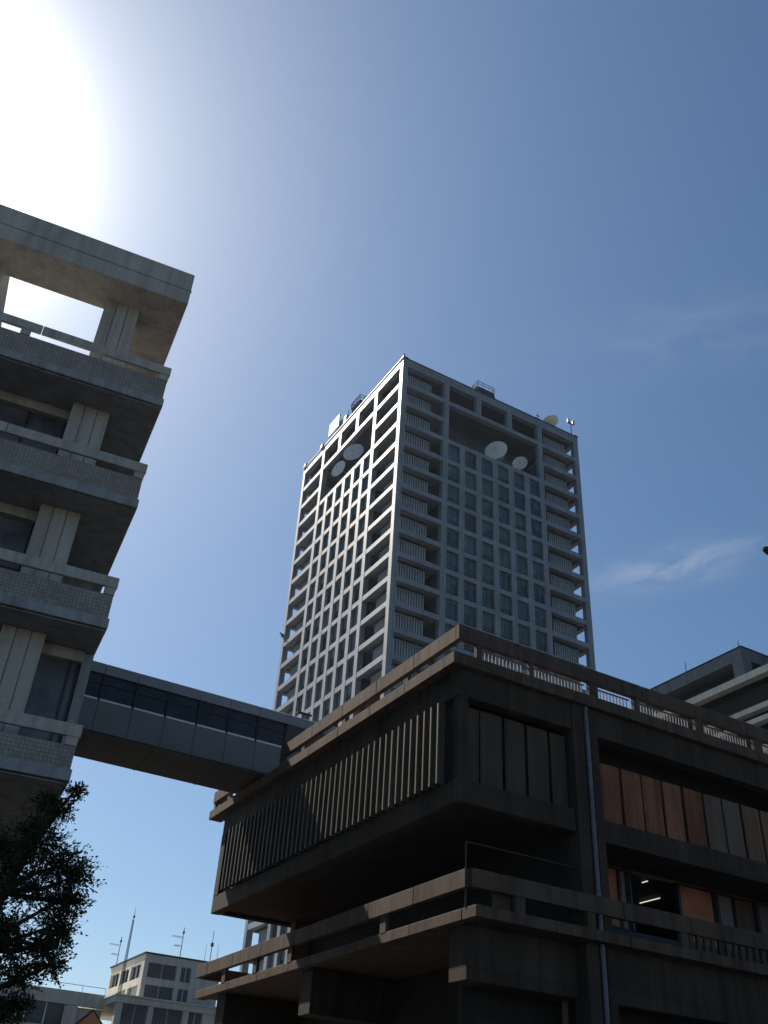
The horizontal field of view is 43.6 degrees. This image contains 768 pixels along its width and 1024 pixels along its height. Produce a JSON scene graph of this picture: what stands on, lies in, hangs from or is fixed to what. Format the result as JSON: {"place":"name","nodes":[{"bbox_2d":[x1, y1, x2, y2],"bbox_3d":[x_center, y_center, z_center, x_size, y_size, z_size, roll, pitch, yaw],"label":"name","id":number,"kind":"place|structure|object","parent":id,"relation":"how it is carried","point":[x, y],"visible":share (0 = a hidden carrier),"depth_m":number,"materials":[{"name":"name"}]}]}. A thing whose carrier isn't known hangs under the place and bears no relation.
{"place":"outdoors","nodes":[
{"label":"outdoors","id":0,"kind":"place"},
{"bbox_2d":[0,978,105,1023],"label":"office wing","id":1,"kind":"structure","parent":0,"point":[56,1006],"depth_m":76.76,"materials":[{"name":"grey concrete"}]},
{"bbox_2d":[15,999,65,1023],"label":"window","id":2,"kind":"structure","parent":1,"relation":"in","point":[46,1012],"depth_m":76.24,"materials":[{"name":"green glass"}]},
{"bbox_2d":[0,204,194,886],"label":"slab building","id":3,"kind":"structure","parent":0,"point":[76,429],"depth_m":29.54,"materials":[{"name":"grey concrete"}]},
{"bbox_2d":[0,502,37,571],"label":"window","id":4,"kind":"structure","parent":3,"relation":"in","point":[17,523],"depth_m":28.76,"materials":[{"name":"grey glass"}]},
{"bbox_2d":[0,390,70,453],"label":"window","id":5,"kind":"structure","parent":3,"relation":"in","point":[15,409],"depth_m":30.92,"materials":[{"name":"grey glass"}]},
{"bbox_2d":[18,642,84,742],"bbox_3d":[-9.258,5.328,26.494,1.170,3.434,0.370,17,-37,-18],"label":"window","id":6,"kind":"structure","parent":3,"relation":"in","point":[50,695],"depth_m":26.87,"materials":[{"name":"grey glass"}]},
{"bbox_2d":[74,660,335,793],"bbox_3d":[-8.485,11.403,48.353,17.430,3.820,3.600,21,-39,-23],"label":"footbridge","id":7,"kind":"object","parent":3,"relation":"attached to","point":[132,720],"visible":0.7,"depth_m":46.17,"materials":[{"name":"grey metal"}]},
{"bbox_2d":[84,671,104,699],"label":"window","id":8,"kind":"structure","parent":7,"relation":"in","point":[95,680],"depth_m":44.68,"materials":[{"name":"glass"}]},
{"bbox_2d":[99,675,137,708],"bbox_3d":[-12.492,8.452,45.118,1.666,1.300,0.180,21,-39,-23],"label":"window","id":9,"kind":"structure","parent":7,"relation":"in","point":[116,691],"depth_m":45.14,"materials":[{"name":"glass"}]},
{"bbox_2d":[133,684,169,716],"bbox_3d":[-11.104,8.987,45.746,1.636,1.300,0.180,21,-39,-23],"label":"window","id":10,"kind":"structure","parent":7,"relation":"in","point":[147,699],"depth_m":45.76,"materials":[{"name":"glass"}]},
{"bbox_2d":[165,692,199,724],"bbox_3d":[-9.737,9.514,46.365,1.616,1.300,0.180,21,-39,-23],"label":"window","id":11,"kind":"structure","parent":7,"relation":"in","point":[180,708],"depth_m":46.38,"materials":[{"name":"glass"}]},
{"bbox_2d":[196,701,229,732],"bbox_3d":[-8.374,10.039,46.981,1.626,1.300,0.180,21,-39,-23],"label":"window","id":12,"kind":"structure","parent":7,"relation":"in","point":[210,716],"depth_m":47.00,"materials":[{"name":"glass"}]},
{"bbox_2d":[226,709,258,740],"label":"window","id":13,"kind":"structure","parent":7,"relation":"in","point":[240,724],"depth_m":47.61,"materials":[{"name":"glass"}]},
{"bbox_2d":[256,717,286,746],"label":"window","id":14,"kind":"structure","parent":7,"relation":"in","point":[270,732],"depth_m":48.23,"materials":[{"name":"glass"}]},
{"bbox_2d":[80,951,218,1023],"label":"office building","id":15,"kind":"structure","parent":0,"point":[158,988],"depth_m":79.56,"materials":[{"name":"beige concrete"}]},
{"bbox_2d":[111,974,118,987],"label":"window","id":16,"kind":"structure","parent":15,"relation":"in","point":[115,979],"depth_m":85.37,"materials":[{"name":"grey glass"}]},
{"bbox_2d":[118,909,135,992],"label":"lattice mast","id":17,"kind":"object","parent":15,"relation":"on","point":[123,972],"visible":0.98,"depth_m":79.04,"materials":[{"name":"metal"}]},
{"bbox_2d":[128,986,137,995],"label":"window","id":18,"kind":"structure","parent":15,"relation":"in","point":[132,991],"depth_m":80.24,"materials":[{"name":"grey glass"}]},
{"bbox_2d":[119,1003,146,1023],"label":"window","id":19,"kind":"structure","parent":15,"relation":"in","point":[130,1014],"depth_m":76.66,"materials":[{"name":"grey glass"}]},
{"bbox_2d":[132,964,141,979],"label":"window","id":20,"kind":"structure","parent":15,"relation":"in","point":[136,972],"depth_m":81.18,"materials":[{"name":"grey glass"}]},
{"bbox_2d":[143,984,172,999],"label":"window","id":21,"kind":"structure","parent":15,"relation":"in","point":[158,992],"depth_m":79.17,"materials":[{"name":"grey glass"}]},
{"bbox_2d":[147,962,175,980],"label":"window","id":22,"kind":"structure","parent":15,"relation":"in","point":[159,971],"depth_m":80.08,"materials":[{"name":"grey glass"}]},
{"bbox_2d":[151,1008,181,1023],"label":"window","id":23,"kind":"structure","parent":15,"relation":"in","point":[160,1016],"depth_m":77.81,"materials":[{"name":"grey glass"}]},
{"bbox_2d":[176,989,186,1002],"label":"window","id":24,"kind":"structure","parent":15,"relation":"in","point":[182,994],"depth_m":79.98,"materials":[{"name":"grey glass"}]},
{"bbox_2d":[179,968,190,982],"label":"window","id":25,"kind":"structure","parent":15,"relation":"in","point":[185,973],"depth_m":80.88,"materials":[{"name":"grey glass"}]},
{"bbox_2d":[187,1012,200,1023],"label":"window","id":26,"kind":"structure","parent":15,"relation":"in","point":[193,1018],"depth_m":78.80,"materials":[{"name":"grey glass"}]},
{"bbox_2d":[0,0,767,1023],"label":"sky","id":27,"kind":"structure","parent":0,"point":[558,207],"materials":[{"name":"blue"}]},
{"bbox_2d":[195,624,767,1023],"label":"concrete building","id":28,"kind":"structure","parent":0,"point":[455,837],"depth_m":36.16,"materials":[{"name":"grey paint"}]},
{"bbox_2d":[607,865,622,928],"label":"window","id":29,"kind":"structure","parent":28,"relation":"in","point":[613,873],"depth_m":36.18,"materials":[{"name":"glass"}]},
{"bbox_2d":[618,868,631,930],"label":"window","id":30,"kind":"structure","parent":28,"relation":"in","point":[623,881],"depth_m":36.34,"materials":[{"name":"glass"}]},
{"bbox_2d":[679,883,717,949],"bbox_3d":[12.318,15.829,37.616,1.880,2.190,0.110,21,-39,-23],"label":"window","id":31,"kind":"structure","parent":28,"relation":"in","point":[698,903],"depth_m":37.94,"materials":[{"name":"glass"}]},
{"bbox_2d":[717,892,738,953],"bbox_3d":[13.685,16.355,38.234,0.900,2.190,0.110,21,-39,-23],"label":"window","id":32,"kind":"structure","parent":28,"relation":"in","point":[726,903],"depth_m":38.56,"materials":[{"name":"glass"}]},
{"bbox_2d":[733,896,760,958],"bbox_3d":[14.596,16.706,38.647,1.180,2.190,0.110,21,-39,-23],"label":"window","id":33,"kind":"structure","parent":28,"relation":"in","point":[746,919],"depth_m":38.96,"materials":[{"name":"glass"}]},
{"bbox_2d":[758,902,767,959],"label":"window","id":34,"kind":"structure","parent":28,"relation":"in","point":[763,908],"depth_m":39.46,"materials":[{"name":"glass"}]},
{"label":"ground","id":35,"kind":"structure","parent":0,"visible":0},
{"bbox_2d":[239,356,595,972],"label":"office tower","id":36,"kind":"structure","parent":35,"relation":"on","point":[424,522],"depth_m":144.30,"materials":[{"name":"concrete"}]},
{"bbox_2d":[317,683,321,700],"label":"window","id":37,"kind":"structure","parent":36,"relation":"in","point":[320,685],"depth_m":137.32,"materials":[{"name":"teal glass"}]},
{"bbox_2d":[327,674,332,693],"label":"window","id":38,"kind":"structure","parent":36,"relation":"in","point":[330,678],"depth_m":135.11,"materials":[{"name":"teal glass"}]},
{"bbox_2d":[329,650,334,668],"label":"window","id":39,"kind":"structure","parent":36,"relation":"in","point":[333,652],"depth_m":137.42,"materials":[{"name":"teal glass"}]},
{"bbox_2d":[335,692,340,708],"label":"window","id":40,"kind":"structure","parent":36,"relation":"in","point":[338,697],"depth_m":130.79,"materials":[{"name":"teal glass"}]},
{"bbox_2d":[328,414,348,437],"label":"panel antenna","id":41,"kind":"object","parent":36,"relation":"on","point":[336,424],"visible":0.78,"depth_m":169.41,"materials":[{"name":"grey paint"}]},
{"bbox_2d":[332,461,346,476],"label":"dish antenna","id":42,"kind":"object","parent":36,"relation":"on","point":[338,468],"visible":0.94,"depth_m":161.82,"materials":[{"name":"grey paint"}]},
{"bbox_2d":[337,667,342,686],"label":"window","id":43,"kind":"structure","parent":36,"relation":"in","point":[340,674],"depth_m":132.85,"materials":[{"name":"teal glass"}]},
{"bbox_2d":[340,642,344,659],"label":"window","id":44,"kind":"structure","parent":36,"relation":"in","point":[343,644],"depth_m":135.16,"materials":[{"name":"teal glass"}]},
{"bbox_2d":[342,617,347,635],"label":"window","id":45,"kind":"structure","parent":36,"relation":"in","point":[345,620],"depth_m":137.39,"materials":[{"name":"teal glass"}]},
{"bbox_2d":[344,593,349,611],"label":"window","id":46,"kind":"structure","parent":36,"relation":"in","point":[346,597],"depth_m":139.71,"materials":[{"name":"teal glass"}]},
{"bbox_2d":[346,685,351,701],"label":"window","id":47,"kind":"structure","parent":36,"relation":"in","point":[349,689],"depth_m":128.58,"materials":[{"name":"teal glass"}]},
{"bbox_2d":[348,658,353,678],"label":"window","id":48,"kind":"structure","parent":36,"relation":"in","point":[351,664],"depth_m":130.68,"materials":[{"name":"teal glass"}]},
{"bbox_2d":[350,633,355,652],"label":"window","id":49,"kind":"structure","parent":36,"relation":"in","point":[353,639],"depth_m":132.89,"materials":[{"name":"teal glass"}]},
{"bbox_2d":[343,444,363,459],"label":"dish antenna","id":50,"kind":"object","parent":36,"relation":"on","point":[353,451],"visible":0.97,"depth_m":158.16,"materials":[{"name":"grey paint"}]},
{"bbox_2d":[352,608,357,627],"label":"window","id":51,"kind":"structure","parent":36,"relation":"in","point":[355,615],"depth_m":135.16,"materials":[{"name":"teal glass"}]},
{"bbox_2d":[354,585,359,602],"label":"window","id":52,"kind":"structure","parent":36,"relation":"in","point":[357,590],"depth_m":137.47,"materials":[{"name":"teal glass"}]},
{"bbox_2d":[351,394,365,412],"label":"gondola crane","id":53,"kind":"object","parent":36,"relation":"on","point":[356,405],"visible":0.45,"depth_m":164.78,"materials":[{"name":"metal"}]},
{"bbox_2d":[356,561,361,579],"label":"window","id":54,"kind":"structure","parent":36,"relation":"in","point":[359,566],"depth_m":139.72,"materials":[{"name":"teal glass"}]},
{"bbox_2d":[445,599,456,620],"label":"window","id":55,"kind":"structure","parent":36,"relation":"in","point":[450,607],"depth_m":131.74,"materials":[{"name":"teal glass"}]},
{"bbox_2d":[446,552,456,571],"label":"window","id":56,"kind":"structure","parent":36,"relation":"in","point":[451,559],"depth_m":136.19,"materials":[{"name":"teal glass"}]},
{"bbox_2d":[446,575,456,595],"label":"window","id":57,"kind":"structure","parent":36,"relation":"in","point":[451,583],"depth_m":133.98,"materials":[{"name":"teal glass"}]},
{"bbox_2d":[447,486,457,504],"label":"window","id":58,"kind":"structure","parent":36,"relation":"in","point":[452,496],"depth_m":142.93,"materials":[{"name":"teal glass"}]},
{"bbox_2d":[447,507,457,526],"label":"window","id":59,"kind":"structure","parent":36,"relation":"in","point":[452,515],"depth_m":140.72,"materials":[{"name":"teal glass"}]},
{"bbox_2d":[447,529,457,548],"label":"window","id":60,"kind":"structure","parent":36,"relation":"in","point":[452,537],"depth_m":138.50,"materials":[{"name":"teal glass"}]},
{"bbox_2d":[448,465,457,482],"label":"window","id":61,"kind":"structure","parent":36,"relation":"in","point":[452,472],"depth_m":145.22,"materials":[{"name":"teal glass"}]},
{"bbox_2d":[448,445,458,462],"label":"window","id":62,"kind":"structure","parent":36,"relation":"in","point":[453,453],"depth_m":147.47,"materials":[{"name":"teal glass"}]},
{"bbox_2d":[464,643,473,652],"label":"window","id":63,"kind":"structure","parent":36,"relation":"in","point":[468,647],"depth_m":130.14,"materials":[{"name":"teal glass"}]},
{"bbox_2d":[464,536,474,555],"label":"window","id":64,"kind":"structure","parent":36,"relation":"in","point":[469,547],"depth_m":139.65,"materials":[{"name":"teal glass"}]},
{"bbox_2d":[464,559,474,578],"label":"window","id":65,"kind":"structure","parent":36,"relation":"in","point":[469,566],"depth_m":137.42,"materials":[{"name":"teal glass"}]},
{"bbox_2d":[464,582,474,602],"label":"window","id":66,"kind":"structure","parent":36,"relation":"in","point":[469,590],"depth_m":135.16,"materials":[{"name":"teal glass"}]},
{"bbox_2d":[464,606,474,626],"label":"window","id":67,"kind":"structure","parent":36,"relation":"in","point":[469,614],"depth_m":132.90,"materials":[{"name":"teal glass"}]},
{"bbox_2d":[465,453,474,469],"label":"window","id":68,"kind":"structure","parent":36,"relation":"in","point":[469,459],"depth_m":148.66,"materials":[{"name":"teal glass"}]},
{"bbox_2d":[465,473,474,489],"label":"window","id":69,"kind":"structure","parent":36,"relation":"in","point":[469,479],"depth_m":146.43,"materials":[{"name":"teal glass"}]},
{"bbox_2d":[465,493,474,510],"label":"window","id":70,"kind":"structure","parent":36,"relation":"in","point":[469,500],"depth_m":144.16,"materials":[{"name":"teal glass"}]},
{"bbox_2d":[465,514,474,532],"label":"window","id":71,"kind":"structure","parent":36,"relation":"in","point":[469,521],"depth_m":141.94,"materials":[{"name":"teal glass"}]},
{"bbox_2d":[472,381,494,397],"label":"gondola crane","id":72,"kind":"object","parent":36,"relation":"on","point":[485,391],"visible":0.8,"depth_m":160.09,"materials":[{"name":"metal"}]},
{"bbox_2d":[482,460,490,476],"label":"window","id":73,"kind":"structure","parent":36,"relation":"in","point":[486,467],"depth_m":149.90,"materials":[{"name":"teal glass"}]},
{"bbox_2d":[482,480,491,496],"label":"window","id":74,"kind":"structure","parent":36,"relation":"in","point":[486,486],"depth_m":147.61,"materials":[{"name":"teal glass"}]},
{"bbox_2d":[482,500,491,517],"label":"window","id":75,"kind":"structure","parent":36,"relation":"in","point":[486,507],"depth_m":145.36,"materials":[{"name":"teal glass"}]},
{"bbox_2d":[482,521,491,539],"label":"window","id":76,"kind":"structure","parent":36,"relation":"in","point":[486,528],"depth_m":143.14,"materials":[{"name":"teal glass"}]},
{"bbox_2d":[482,543,492,561],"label":"window","id":77,"kind":"structure","parent":36,"relation":"in","point":[486,549],"depth_m":140.82,"materials":[{"name":"teal glass"}]},
{"bbox_2d":[482,565,492,584],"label":"window","id":78,"kind":"structure","parent":36,"relation":"in","point":[487,573],"depth_m":138.60,"materials":[{"name":"teal glass"}]},
{"bbox_2d":[482,589,492,608],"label":"window","id":79,"kind":"structure","parent":36,"relation":"in","point":[487,596],"depth_m":136.39,"materials":[{"name":"teal glass"}]},
{"bbox_2d":[482,613,492,633],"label":"window","id":80,"kind":"structure","parent":36,"relation":"in","point":[487,620],"depth_m":134.11,"materials":[{"name":"teal glass"}]},
{"bbox_2d":[485,441,506,460],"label":"dish antenna","id":81,"kind":"object","parent":36,"relation":"on","point":[496,450],"visible":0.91,"depth_m":154.35,"materials":[{"name":"white paint"}]},
{"bbox_2d":[498,467,507,483],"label":"window","id":82,"kind":"structure","parent":36,"relation":"in","point":[502,473],"depth_m":151.04,"materials":[{"name":"teal glass"}]},
{"bbox_2d":[498,486,507,503],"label":"window","id":83,"kind":"structure","parent":36,"relation":"in","point":[502,493],"depth_m":148.81,"materials":[{"name":"teal glass"}]},
{"bbox_2d":[498,507,508,524],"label":"window","id":84,"kind":"structure","parent":36,"relation":"in","point":[503,514],"depth_m":146.57,"materials":[{"name":"teal glass"}]},
{"bbox_2d":[499,528,508,546],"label":"window","id":85,"kind":"structure","parent":36,"relation":"in","point":[503,534],"depth_m":144.33,"materials":[{"name":"teal glass"}]},
{"bbox_2d":[499,550,509,568],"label":"window","id":86,"kind":"structure","parent":36,"relation":"in","point":[503,556],"depth_m":142.03,"materials":[{"name":"teal glass"}]},
{"bbox_2d":[500,572,509,591],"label":"window","id":87,"kind":"structure","parent":36,"relation":"in","point":[504,578],"depth_m":139.86,"materials":[{"name":"teal glass"}]},
{"bbox_2d":[500,595,510,615],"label":"window","id":88,"kind":"structure","parent":36,"relation":"in","point":[505,605],"depth_m":137.56,"materials":[{"name":"teal glass"}]},
{"bbox_2d":[500,619,510,639],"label":"window","id":89,"kind":"structure","parent":36,"relation":"in","point":[505,625],"depth_m":135.36,"materials":[{"name":"teal glass"}]},
{"bbox_2d":[514,474,522,489],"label":"window","id":90,"kind":"structure","parent":36,"relation":"in","point":[518,480],"depth_m":152.26,"materials":[{"name":"teal glass"}]},
{"bbox_2d":[514,493,523,510],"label":"window","id":91,"kind":"structure","parent":36,"relation":"in","point":[519,500],"depth_m":150.05,"materials":[{"name":"teal glass"}]},
{"bbox_2d":[512,456,527,469],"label":"dish antenna","id":92,"kind":"object","parent":36,"relation":"on","point":[520,462],"visible":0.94,"depth_m":156.62,"materials":[{"name":"white paint"}]},
{"bbox_2d":[515,514,524,531],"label":"window","id":93,"kind":"structure","parent":36,"relation":"in","point":[519,520],"depth_m":147.72,"materials":[{"name":"teal glass"}]},
{"bbox_2d":[515,534,525,552],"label":"window","id":94,"kind":"structure","parent":36,"relation":"in","point":[520,541],"depth_m":145.50,"materials":[{"name":"teal glass"}]},
{"bbox_2d":[516,556,525,574],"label":"window","id":95,"kind":"structure","parent":36,"relation":"in","point":[520,563],"depth_m":143.25,"materials":[{"name":"teal glass"}]},
{"bbox_2d":[517,579,526,597],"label":"window","id":96,"kind":"structure","parent":36,"relation":"in","point":[521,585],"depth_m":141.02,"materials":[{"name":"teal glass"}]},
{"bbox_2d":[517,601,527,621],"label":"window","id":97,"kind":"structure","parent":36,"relation":"in","point":[522,608],"depth_m":138.77,"materials":[{"name":"teal glass"}]},
{"bbox_2d":[518,625,528,645],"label":"window","id":98,"kind":"structure","parent":36,"relation":"in","point":[523,633],"depth_m":136.52,"materials":[{"name":"teal glass"}]},
{"bbox_2d":[529,480,538,496],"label":"window","id":99,"kind":"structure","parent":36,"relation":"in","point":[534,490],"depth_m":153.53,"materials":[{"name":"teal glass"}]},
{"bbox_2d":[530,500,539,516],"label":"window","id":100,"kind":"structure","parent":36,"relation":"in","point":[534,506],"depth_m":151.24,"materials":[{"name":"teal glass"}]},
{"bbox_2d":[531,520,540,537],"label":"window","id":101,"kind":"structure","parent":36,"relation":"in","point":[535,527],"depth_m":148.99,"materials":[{"name":"teal glass"}]},
{"bbox_2d":[532,541,541,558],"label":"window","id":102,"kind":"structure","parent":36,"relation":"in","point":[536,548],"depth_m":146.68,"materials":[{"name":"teal glass"}]},
{"bbox_2d":[533,563,542,581],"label":"window","id":103,"kind":"structure","parent":36,"relation":"in","point":[537,569],"depth_m":144.47,"materials":[{"name":"teal glass"}]},
{"bbox_2d":[534,585,543,603],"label":"window","id":104,"kind":"structure","parent":36,"relation":"in","point":[538,591],"depth_m":142.23,"materials":[{"name":"teal glass"}]},
{"bbox_2d":[535,608,544,627],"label":"window","id":105,"kind":"structure","parent":36,"relation":"in","point":[539,614],"depth_m":140.00,"materials":[{"name":"teal glass"}]},
{"bbox_2d":[536,632,545,651],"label":"window","id":106,"kind":"structure","parent":36,"relation":"in","point":[540,638],"depth_m":137.76,"materials":[{"name":"teal glass"}]},
{"bbox_2d":[543,415,557,425],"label":"dish antenna","id":107,"kind":"object","parent":36,"relation":"on","point":[552,420],"visible":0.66,"depth_m":163.66,"materials":[{"name":"beige paint"}]},
{"bbox_2d":[639,645,767,904],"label":"stepped building","id":108,"kind":"structure","parent":35,"relation":"on","point":[732,683],"depth_m":91.20,"materials":[{"name":"grey concrete"}]},
{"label":"pavement","id":109,"kind":"structure","parent":0,"visible":0},
{"bbox_2d":[0,780,106,1023],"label":"evergreen tree","id":110,"kind":"object","parent":109,"relation":"on","point":[61,902],"visible":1,"depth_m":15.51,"materials":[{"name":"green plant"}]},
{"bbox_2d":[75,1009,102,1023],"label":"warning sign","id":111,"kind":"object","parent":109,"relation":"on","point":[91,1017],"visible":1,"depth_m":6.22,"materials":[{"name":"metal"}]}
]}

